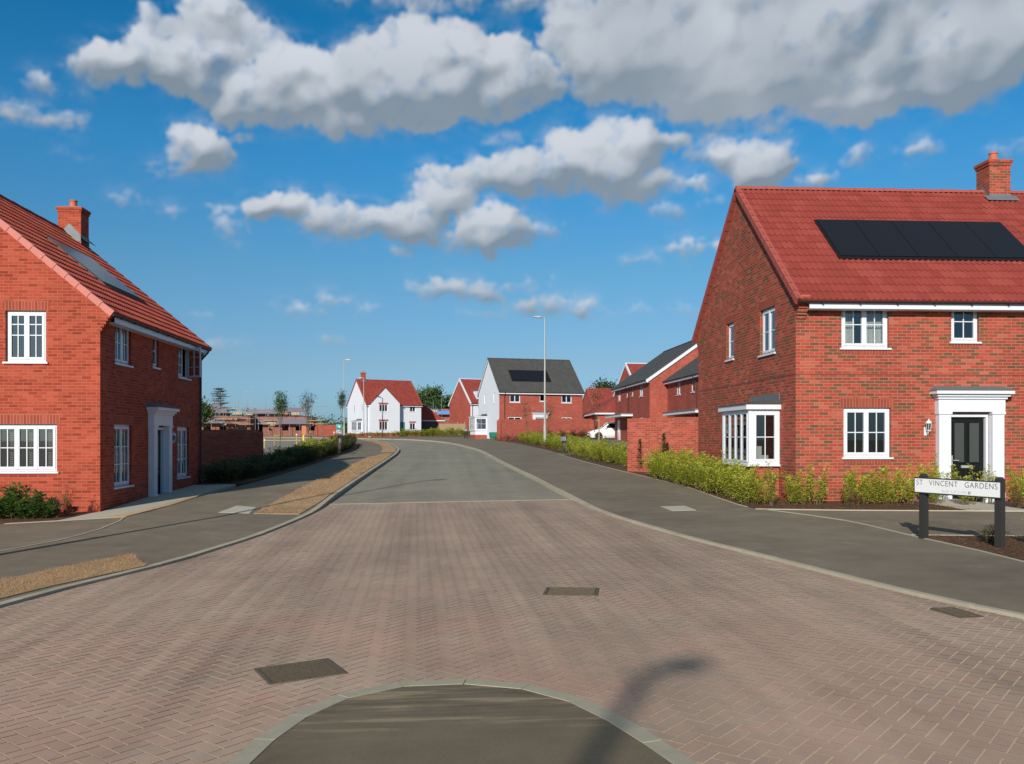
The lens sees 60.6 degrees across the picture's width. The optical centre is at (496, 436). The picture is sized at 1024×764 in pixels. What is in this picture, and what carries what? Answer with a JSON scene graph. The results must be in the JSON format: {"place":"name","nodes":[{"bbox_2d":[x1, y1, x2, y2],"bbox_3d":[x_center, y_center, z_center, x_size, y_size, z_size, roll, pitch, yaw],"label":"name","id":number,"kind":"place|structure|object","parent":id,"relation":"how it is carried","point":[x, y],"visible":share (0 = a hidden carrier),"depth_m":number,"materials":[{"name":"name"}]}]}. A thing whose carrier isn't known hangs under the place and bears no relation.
{"place":"outdoors","nodes":[
{"label":"outdoors","id":0,"kind":"place"},
{"bbox_2d":[0,437,396,601],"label":"pavement","id":1,"kind":"structure","parent":0,"point":[193,525],"depth_m":17.29,"materials":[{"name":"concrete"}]},
{"bbox_2d":[0,554,146,598],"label":"verge","id":2,"kind":"structure","parent":1,"relation":"on","point":[65,582],"depth_m":11.75,"materials":[{"name":"brown soil"}]},
{"bbox_2d":[0,439,395,597],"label":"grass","id":3,"kind":"structure","parent":2,"relation":"on","point":[354,467],"depth_m":13.09,"materials":[{"name":"plant"}]},
{"bbox_2d":[218,506,255,512],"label":"paving slab","id":4,"kind":"structure","parent":1,"relation":"on","point":[240,509],"depth_m":20.66,"materials":[{"name":"concrete"}]},
{"bbox_2d":[328,439,568,504],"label":"road","id":5,"kind":"structure","parent":0,"point":[422,471],"depth_m":30.19,"materials":[{"name":"grey asphalt"}]},
{"bbox_2d":[327,499,571,504],"bbox_3d":[-1.185,1.679,22.479,6.250,0.153,0.120,0,0,-3],"label":"road transition strip","id":6,"kind":"object","parent":5,"relation":"on","point":[453,501],"visible":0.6,"depth_m":22.45,"materials":[{"name":"concrete"}]},
{"bbox_2d":[250,684,671,763],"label":"foreground path","id":7,"kind":"structure","parent":0,"point":[455,724],"depth_m":5.35,"materials":[{"name":"grey asphalt"}]},
{"bbox_2d":[0,500,1023,763],"bbox_3d":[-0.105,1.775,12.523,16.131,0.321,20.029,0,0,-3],"label":"block paving","id":8,"kind":"structure","parent":0,"point":[532,586],"depth_m":7.71,"materials":[{"name":"brick"}]},
{"bbox_2d":[254,658,346,684],"bbox_3d":[-1.537,1.852,6.854,0.600,0.058,0.500,-1,0,-28],"label":"manhole cover","id":9,"kind":"object","parent":8,"relation":"on","point":[297,671],"visible":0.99,"depth_m":6.83,"materials":[{"name":"metal"}]},
{"bbox_2d":[227,679,697,763],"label":"kerb","id":10,"kind":"structure","parent":8,"relation":"on","point":[254,749],"depth_m":5.66,"materials":[{"name":"concrete"}]},
{"bbox_2d":[543,587,598,596],"bbox_3d":[0.865,1.811,10.146,0.620,0.058,0.500,-1,0,9],"label":"manhole cover","id":11,"kind":"object","parent":8,"relation":"on","point":[567,591],"visible":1,"depth_m":10.11,"materials":[{"name":"metal"}]},
{"bbox_2d":[930,607,984,617],"bbox_3d":[4.536,1.754,8.642,0.260,0.058,0.440,0,1,-10],"label":"gully grate","id":12,"kind":"object","parent":8,"relation":"on","point":[956,612],"visible":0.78,"depth_m":8.63,"materials":[{"name":"metal"}]},
{"bbox_2d":[0,0,1023,318],"bbox_3d":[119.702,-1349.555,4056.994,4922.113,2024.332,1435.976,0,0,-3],"label":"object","id":13,"kind":"structure","parent":0,"point":[718,64],"depth_m":4344.19,"materials":[{"name":"white"}]},
{"bbox_2d":[202,434,1023,508],"bbox_3d":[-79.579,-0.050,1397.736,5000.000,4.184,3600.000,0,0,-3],"label":"ground","id":14,"kind":"structure","parent":0,"point":[1009,504],"depth_m":110.86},
{"bbox_2d":[0,511,96,523],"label":"soil","id":15,"kind":"structure","parent":14,"relation":"on","point":[72,514],"depth_m":19.52,"materials":[{"name":"brown soil"}]},
{"bbox_2d":[0,482,43,518],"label":"shrub","id":16,"kind":"object","parent":15,"relation":"on","point":[13,494],"visible":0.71,"depth_m":19.59,"materials":[{"name":"green plant"}]},
{"bbox_2d":[6,489,59,518],"bbox_3d":[-10.209,1.513,19.507,1.088,0.699,0.963,0,0,25],"label":"shrub","id":17,"kind":"object","parent":15,"relation":"on","point":[23,512],"visible":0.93,"depth_m":19.43,"materials":[{"name":"green plant"}]},
{"bbox_2d":[42,493,68,517],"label":"shrub","id":18,"kind":"object","parent":15,"relation":"on","point":[55,511],"visible":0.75,"depth_m":19.65,"materials":[{"name":"green plant"}]},
{"bbox_2d":[61,482,74,515],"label":"shrub","id":19,"kind":"object","parent":15,"relation":"on","point":[68,506],"visible":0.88,"depth_m":20.01,"materials":[{"name":"green plant"}]},
{"bbox_2d":[1,476,1023,558],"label":"bark mulch","id":20,"kind":"object","parent":15,"relation":"on","point":[984,545],"visible":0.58,"depth_m":19.19,"materials":[{"name":"brown wood"}]},
{"bbox_2d":[0,517,124,551],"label":"path edging","id":21,"kind":"object","parent":14,"relation":"on","point":[122,518],"visible":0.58,"depth_m":16.09,"materials":[{"name":"concrete"}]},
{"bbox_2d":[0,194,211,511],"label":"brick house","id":22,"kind":"structure","parent":14,"relation":"on","point":[101,359],"depth_m":21.23,"materials":[{"name":"brick"}]},
{"bbox_2d":[2,311,47,363],"bbox_3d":[-11.111,-2.358,20.724,1.030,1.255,0.175,0,0,-3],"label":"window","id":23,"kind":"structure","parent":22,"relation":"in","point":[27,359],"depth_m":20.74,"materials":[{"name":"white plastic"}]},
{"bbox_2d":[0,424,58,473],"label":"window","id":24,"kind":"structure","parent":22,"relation":"in","point":[15,429],"depth_m":20.75,"materials":[{"name":"white plastic"}]},
{"bbox_2d":[113,424,133,488],"bbox_3d":[-9.523,0.487,22.265,0.175,1.605,1.320,0,0,-3],"label":"window","id":25,"kind":"structure","parent":22,"relation":"in","point":[121,483],"depth_m":22.26,"materials":[{"name":"white plastic"}]},
{"bbox_2d":[115,327,133,367],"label":"window","id":26,"kind":"structure","parent":22,"relation":"in","point":[119,361],"depth_m":22.28,"materials":[{"name":"white plastic"}]},
{"bbox_2d":[177,427,190,478],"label":"window","id":27,"kind":"structure","parent":22,"relation":"in","point":[180,429],"depth_m":27.39,"materials":[{"name":"white plastic"}]},
{"bbox_2d":[178,347,200,380],"bbox_3d":[-9.620,-2.353,27.427,0.568,1.105,1.300,0,0,-3],"label":"window","id":28,"kind":"structure","parent":22,"relation":"in","point":[187,357],"depth_m":27.75,"materials":[{"name":"white plastic"}]},
{"bbox_2d":[5,484,235,523],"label":"garden path","id":29,"kind":"structure","parent":14,"relation":"on","point":[165,498],"depth_m":22.94,"materials":[{"name":"grey concrete"}]},
{"bbox_2d":[104,494,202,517],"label":"gravel","id":30,"kind":"structure","parent":14,"relation":"on","point":[151,508],"depth_m":21.15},
{"bbox_2d":[0,437,398,607],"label":"kerb","id":31,"kind":"structure","parent":14,"relation":"on","point":[330,498],"depth_m":13.86,"materials":[{"name":"concrete"}]},
{"bbox_2d":[202,395,220,426],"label":"tree","id":32,"kind":"object","parent":14,"relation":"on","point":[207,412],"visible":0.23,"depth_m":117.68,"materials":[{"name":"green plant"}]},
{"bbox_2d":[210,387,234,415],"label":"cedar tree","id":33,"kind":"object","parent":14,"relation":"on","point":[219,395],"visible":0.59,"depth_m":218.35,"materials":[{"name":"green plant"}]},
{"bbox_2d":[202,418,246,429],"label":"unfinished house","id":34,"kind":"structure","parent":14,"relation":"on","point":[229,426],"depth_m":126.10,"materials":[{"name":"brick"}]},
{"bbox_2d":[207,412,255,429],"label":"unfinished house","id":35,"kind":"structure","parent":14,"relation":"on","point":[250,424],"depth_m":156.51,"materials":[{"name":"brick"}]},
{"bbox_2d":[202,430,262,471],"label":"garden wall","id":36,"kind":"structure","parent":14,"relation":"on","point":[218,445],"depth_m":38.09,"materials":[{"name":"red brick"}]},
{"bbox_2d":[243,399,311,429],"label":"scaffold","id":37,"kind":"object","parent":14,"relation":"on","point":[265,412],"visible":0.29,"depth_m":162.41,"materials":[{"name":"metal"}]},
{"bbox_2d":[196,444,359,486],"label":"soil","id":38,"kind":"structure","parent":14,"relation":"on","point":[266,475],"depth_m":33.89,"materials":[{"name":"brown soil"}]},
{"bbox_2d":[202,465,226,482],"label":"shrub","id":39,"kind":"object","parent":38,"relation":"on","point":[212,479],"visible":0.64,"depth_m":29.41,"materials":[{"name":"green plant"}]},
{"bbox_2d":[205,460,244,482],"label":"shrub","id":40,"kind":"object","parent":38,"relation":"on","point":[226,478],"visible":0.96,"depth_m":29.23,"materials":[{"name":"green plant"}]},
{"bbox_2d":[234,462,265,478],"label":"shrub","id":41,"kind":"object","parent":38,"relation":"on","point":[251,472],"visible":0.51,"depth_m":31.36,"materials":[{"name":"green plant"}]},
{"bbox_2d":[246,412,315,431],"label":"unfinished house","id":42,"kind":"structure","parent":14,"relation":"on","point":[285,416],"depth_m":163.62,"materials":[{"name":"brick"}]},
{"bbox_2d":[263,440,307,454],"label":"parking court","id":43,"kind":"object","parent":14,"relation":"on","point":[283,444],"depth_m":73.67,"materials":[{"name":"concrete"}]},
{"bbox_2d":[272,390,291,448],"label":"tree","id":44,"kind":"object","parent":43,"relation":"on","point":[280,402],"visible":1,"depth_m":62.16,"materials":[{"name":"green plant"}]},
{"bbox_2d":[227,408,347,433],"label":"treeline","id":45,"kind":"object","parent":14,"relation":"on","point":[334,423],"visible":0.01,"depth_m":426.67,"materials":[{"name":"green plant"}]},
{"bbox_2d":[258,406,327,435],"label":"scaffold","id":46,"kind":"object","parent":14,"relation":"on","point":[287,421],"visible":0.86,"depth_m":147.58,"materials":[{"name":"metal"}]},
{"bbox_2d":[263,420,324,435],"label":"unfinished house","id":47,"kind":"structure","parent":14,"relation":"on","point":[271,427],"depth_m":148.75,"materials":[{"name":"brick"}]},
{"bbox_2d":[297,390,316,441],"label":"tree","id":48,"kind":"object","parent":14,"relation":"on","point":[305,404],"visible":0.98,"depth_m":68.50,"materials":[{"name":"green plant"}]},
{"bbox_2d":[254,453,392,513],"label":"verge","id":49,"kind":"structure","parent":14,"relation":"on","point":[305,502],"depth_m":23.14,"materials":[{"name":"brown soil"}]},
{"bbox_2d":[315,425,338,435],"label":"garden wall","id":50,"kind":"structure","parent":14,"relation":"on","point":[327,430],"depth_m":148.72,"materials":[{"name":"red brick"}]},
{"bbox_2d":[346,371,422,436],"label":"white house","id":51,"kind":"structure","parent":14,"relation":"on","point":[392,405],"depth_m":132.40,"materials":[{"name":"paint"}]},
{"bbox_2d":[415,384,450,410],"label":"tree","id":52,"kind":"object","parent":14,"relation":"on","point":[429,397],"visible":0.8,"depth_m":202.50,"materials":[{"name":"green plant"}]},
{"bbox_2d":[421,405,444,435],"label":"garage","id":53,"kind":"structure","parent":14,"relation":"on","point":[430,418],"depth_m":139.94,"materials":[{"name":"red brick"}]},
{"bbox_2d":[448,378,480,431],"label":"brick house","id":54,"kind":"structure","parent":14,"relation":"on","point":[463,405],"depth_m":136.00,"materials":[{"name":"brick"}]},
{"bbox_2d":[468,358,584,438],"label":"brick house","id":55,"kind":"structure","parent":14,"relation":"on","point":[507,387],"depth_m":91.79,"materials":[{"name":"paint"}]},
{"bbox_2d":[468,414,486,434],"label":"bay window","id":56,"kind":"structure","parent":55,"relation":"in","point":[474,431],"depth_m":93.85,"materials":[{"name":"white plastic"}]},
{"bbox_2d":[505,441,571,452],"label":"soil","id":57,"kind":"structure","parent":14,"relation":"on","point":[541,447],"depth_m":60.42,"materials":[{"name":"brown soil"}]},
{"bbox_2d":[533,316,545,447],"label":"lamp post","id":58,"kind":"object","parent":57,"relation":"on","point":[544,434],"visible":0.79,"depth_m":57.23,"materials":[{"name":"metal"}]},
{"bbox_2d":[585,379,605,444],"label":"tree","id":59,"kind":"object","parent":57,"relation":"on","point":[593,396],"visible":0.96,"depth_m":50.60,"materials":[{"name":"green plant"}]},
{"bbox_2d":[497,419,593,440],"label":"garden wall","id":60,"kind":"structure","parent":14,"relation":"on","point":[510,427],"depth_m":81.53,"materials":[{"name":"red brick"}]},
{"bbox_2d":[558,438,626,454],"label":"private drive","id":61,"kind":"structure","parent":14,"relation":"on","point":[611,440],"depth_m":70.71,"materials":[{"name":"asphalt"}]},
{"bbox_2d":[587,422,614,438],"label":"parked car","id":62,"kind":"object","parent":61,"relation":"on","point":[607,429],"visible":0.35,"depth_m":77.54,"materials":[{"name":"white paint"}]},
{"bbox_2d":[564,454,626,468],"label":"soil","id":63,"kind":"structure","parent":14,"relation":"on","point":[614,465],"depth_m":38.26,"materials":[{"name":"brown soil"}]},
{"bbox_2d":[586,438,608,460],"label":"shrub","id":64,"kind":"object","parent":63,"relation":"on","point":[599,452],"visible":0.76,"depth_m":39.21,"materials":[{"name":"green plant"}]},
{"bbox_2d":[606,440,626,464],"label":"shrub","id":65,"kind":"object","parent":63,"relation":"on","point":[618,453],"visible":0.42,"depth_m":36.06,"materials":[{"name":"green plant"}]},
{"bbox_2d":[582,388,613,418],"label":"brick house","id":66,"kind":"structure","parent":14,"relation":"on","point":[587,403],"depth_m":115.72,"materials":[{"name":"paint"}]},
{"bbox_2d":[582,396,614,429],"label":"garage","id":67,"kind":"structure","parent":14,"relation":"on","point":[607,407],"depth_m":84.21,"materials":[{"name":"red brick"}]},
{"bbox_2d":[613,363,646,395],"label":"brick house","id":68,"kind":"structure","parent":14,"relation":"on","point":[629,369],"depth_m":104.60,"materials":[{"name":"brick"}]},
{"bbox_2d":[605,340,697,440],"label":"brick house","id":69,"kind":"structure","parent":14,"relation":"on","point":[641,392],"depth_m":67.11,"materials":[{"name":"brick"}]},
{"bbox_2d":[279,437,1023,618],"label":"kerb","id":70,"kind":"structure","parent":14,"relation":"on","point":[871,582],"depth_m":12.46,"materials":[{"name":"concrete"}]},
{"bbox_2d":[627,417,697,471],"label":"garden wall","id":71,"kind":"structure","parent":14,"relation":"on","point":[681,433],"depth_m":31.12,"materials":[{"name":"brick"}]},
{"bbox_2d":[662,357,697,417],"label":"brick house","id":72,"kind":"structure","parent":14,"relation":"on","point":[682,391],"depth_m":59.72,"materials":[{"name":"brick"}]},
{"bbox_2d":[539,448,1023,561],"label":"path edging","id":73,"kind":"object","parent":14,"relation":"on","point":[839,519],"visible":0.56,"depth_m":16.27,"materials":[{"name":"concrete"}]},
{"bbox_2d":[617,469,963,509],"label":"soil","id":74,"kind":"structure","parent":14,"relation":"on","point":[823,505],"depth_m":19.87,"materials":[{"name":"brown soil"}]},
{"bbox_2d":[649,445,683,480],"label":"shrub","id":75,"kind":"object","parent":74,"relation":"on","point":[662,467],"visible":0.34,"depth_m":27.15,"materials":[{"name":"green plant"}]},
{"bbox_2d":[662,450,692,483],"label":"shrub","id":76,"kind":"object","parent":74,"relation":"on","point":[670,469],"visible":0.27,"depth_m":25.90,"materials":[{"name":"green plant"}]},
{"bbox_2d":[671,454,703,484],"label":"shrub","id":77,"kind":"object","parent":74,"relation":"on","point":[676,467],"visible":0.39,"depth_m":25.31,"materials":[{"name":"green plant"}]},
{"bbox_2d":[675,451,708,486],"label":"shrub","id":78,"kind":"object","parent":74,"relation":"on","point":[684,473],"visible":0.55,"depth_m":24.63,"materials":[{"name":"green plant"}]},
{"bbox_2d":[683,454,720,488],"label":"shrub","id":79,"kind":"object","parent":74,"relation":"on","point":[692,470],"visible":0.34,"depth_m":24.12,"materials":[{"name":"green plant"}]},
{"bbox_2d":[692,455,720,491],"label":"shrub","id":80,"kind":"object","parent":74,"relation":"on","point":[703,463],"visible":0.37,"depth_m":23.36,"materials":[{"name":"green plant"}]},
{"bbox_2d":[698,461,727,493],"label":"shrub","id":81,"kind":"object","parent":74,"relation":"on","point":[707,482],"visible":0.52,"depth_m":22.73,"materials":[{"name":"green plant"}]},
{"bbox_2d":[701,451,747,496],"bbox_3d":[5.752,0.947,22.178,0.848,1.214,1.114,0,0,-32],"label":"shrub","id":82,"kind":"object","parent":74,"relation":"on","point":[722,472],"visible":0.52,"depth_m":22.21,"materials":[{"name":"green plant"}]},
{"bbox_2d":[711,458,759,498],"bbox_3d":[5.951,1.049,21.622,0.944,1.050,1.078,0,0,-19],"label":"shrub","id":83,"kind":"object","parent":74,"relation":"on","point":[730,483],"visible":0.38,"depth_m":21.65,"materials":[{"name":"green plant"}]},
{"bbox_2d":[729,463,763,500],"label":"shrub","id":84,"kind":"object","parent":74,"relation":"on","point":[734,484],"visible":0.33,"depth_m":20.87,"materials":[{"name":"green plant"}]},
{"bbox_2d":[730,464,767,504],"bbox_3d":[5.834,1.129,20.327,0.825,0.978,1.018,0,0,38],"label":"shrub","id":85,"kind":"object","parent":74,"relation":"on","point":[744,486],"visible":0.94,"depth_m":20.24,"materials":[{"name":"green plant"}]},
{"bbox_2d":[760,461,777,505],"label":"shrub","id":86,"kind":"object","parent":74,"relation":"on","point":[772,479],"visible":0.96,"depth_m":19.92,"materials":[{"name":"green plant"}]},
{"bbox_2d":[781,470,816,504],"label":"shrub","id":87,"kind":"object","parent":74,"relation":"on","point":[797,487],"visible":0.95,"depth_m":20.06,"materials":[{"name":"green plant"}]},
{"bbox_2d":[807,461,830,504],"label":"shrub","id":88,"kind":"object","parent":74,"relation":"on","point":[818,493],"visible":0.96,"depth_m":20.05,"materials":[{"name":"green plant"}]},
{"bbox_2d":[841,465,860,504],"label":"shrub","id":89,"kind":"object","parent":74,"relation":"on","point":[847,484],"visible":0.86,"depth_m":19.94,"materials":[{"name":"green plant"}]},
{"bbox_2d":[847,466,885,504],"bbox_3d":[8.399,1.111,20.116,0.829,0.950,0.971,0,0,8],"label":"shrub","id":90,"kind":"object","parent":74,"relation":"on","point":[867,486],"visible":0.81,"depth_m":19.87,"materials":[{"name":"green plant"}]},
{"bbox_2d":[867,465,910,504],"bbox_3d":[8.901,1.088,19.885,0.950,0.983,0.724,0,0,22],"label":"shrub","id":91,"kind":"object","parent":74,"relation":"on","point":[891,493],"visible":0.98,"depth_m":19.78,"materials":[{"name":"green plant"}]},
{"bbox_2d":[894,461,923,503],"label":"shrub","id":92,"kind":"object","parent":74,"relation":"on","point":[911,494],"visible":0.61,"depth_m":19.91,"materials":[{"name":"green plant"}]},
{"bbox_2d":[906,453,958,503],"bbox_3d":[9.915,0.967,19.869,0.824,1.205,1.003,0,0,-12],"label":"shrub","id":93,"kind":"object","parent":74,"relation":"on","point":[933,497],"visible":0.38,"depth_m":19.84,"materials":[{"name":"green plant"}]},
{"bbox_2d":[692,152,1023,502],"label":"brick house","id":94,"kind":"structure","parent":14,"relation":"on","point":[842,330],"depth_m":21.33,"materials":[{"name":"brick"}]},
{"bbox_2d":[718,393,781,496],"bbox_3d":[6.507,0.420,22.752,0.920,3.019,2.330,0,0,-3],"label":"bay window","id":95,"kind":"structure","parent":94,"relation":"in","point":[770,404],"depth_m":21.80,"materials":[{"name":"white plastic"}]},
{"bbox_2d":[758,306,775,357],"bbox_3d":[7.068,-2.708,22.603,0.273,1.225,1.150,0,0,-3],"label":"window","id":96,"kind":"structure","parent":94,"relation":"in","point":[771,311],"depth_m":22.67,"materials":[{"name":"white plastic"}]},
{"bbox_2d":[839,311,891,349],"bbox_3d":[8.759,-2.658,20.943,1.250,1.165,0.273,0,0,-3],"label":"window","id":97,"kind":"structure","parent":94,"relation":"in","point":[873,324],"depth_m":20.95,"materials":[{"name":"white plastic"}]},
{"bbox_2d":[842,408,893,458],"bbox_3d":[8.811,-0.088,20.897,1.250,1.225,0.175,0,0,-3],"label":"window","id":98,"kind":"structure","parent":94,"relation":"in","point":[865,454],"depth_m":20.91,"materials":[{"name":"white plastic"}]},
{"bbox_2d":[949,312,981,343],"bbox_3d":[11.213,-2.748,21.034,0.780,1.025,0.175,0,0,-3],"label":"window","id":99,"kind":"structure","parent":94,"relation":"in","point":[973,340],"depth_m":21.06,"materials":[{"name":"white plastic"}]},
{"bbox_2d":[951,417,983,500],"bbox_3d":[11.283,0.532,21.032,0.850,2.015,0.117,0,0,-3],"label":"door","id":100,"kind":"structure","parent":94,"relation":"in","point":[967,433],"depth_m":21.05,"materials":[{"name":"black glass"}]},
{"bbox_2d":[756,508,1023,511],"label":"path edging","id":101,"kind":"object","parent":14,"relation":"on","point":[887,510],"visible":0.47,"depth_m":18.66,"materials":[{"name":"concrete"}]},
{"bbox_2d":[778,510,1023,534],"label":"private drive","id":102,"kind":"structure","parent":14,"relation":"on","point":[955,522],"depth_m":16.91,"materials":[{"name":"asphalt"}]},
{"bbox_2d":[949,463,983,504],"bbox_3d":[10.404,1.072,19.433,0.588,0.983,0.724,0,0,-18],"label":"shrub","id":103,"kind":"object","parent":14,"relation":"on","point":[963,498],"visible":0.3,"depth_m":19.41,"materials":[{"name":"green plant"}]},
{"bbox_2d":[915,535,1023,560],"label":"soil","id":104,"kind":"structure","parent":14,"relation":"on","point":[998,550],"depth_m":13.46,"materials":[{"name":"brown soil"}]},
{"bbox_2d":[914,473,1004,547],"bbox_3d":[7.217,1.202,13.718,0.128,1.210,1.588,0,0,-22],"label":"street name sign","id":105,"kind":"object","parent":104,"relation":"on","point":[925,485],"visible":1,"depth_m":13.55,"materials":[{"name":"white metal"}]},
{"bbox_2d":[975,522,1008,542],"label":"shrub","id":106,"kind":"object","parent":104,"relation":"on","point":[987,532],"visible":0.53,"depth_m":13.56,"materials":[{"name":"green plant"}]},
{"bbox_2d":[1005,466,1023,506],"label":"shrub","id":107,"kind":"object","parent":14,"relation":"on","point":[1019,481],"visible":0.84,"depth_m":19.44,"materials":[{"name":"green plant"}]},
{"bbox_2d":[323,437,1023,612],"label":"pavement","id":108,"kind":"structure","parent":0,"point":[911,562],"depth_m":15.14,"materials":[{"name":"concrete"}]},
{"bbox_2d":[912,498,1023,510],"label":"garden path","id":109,"kind":"structure","parent":0,"point":[953,502],"depth_m":19.32,"materials":[{"name":"grey concrete"}]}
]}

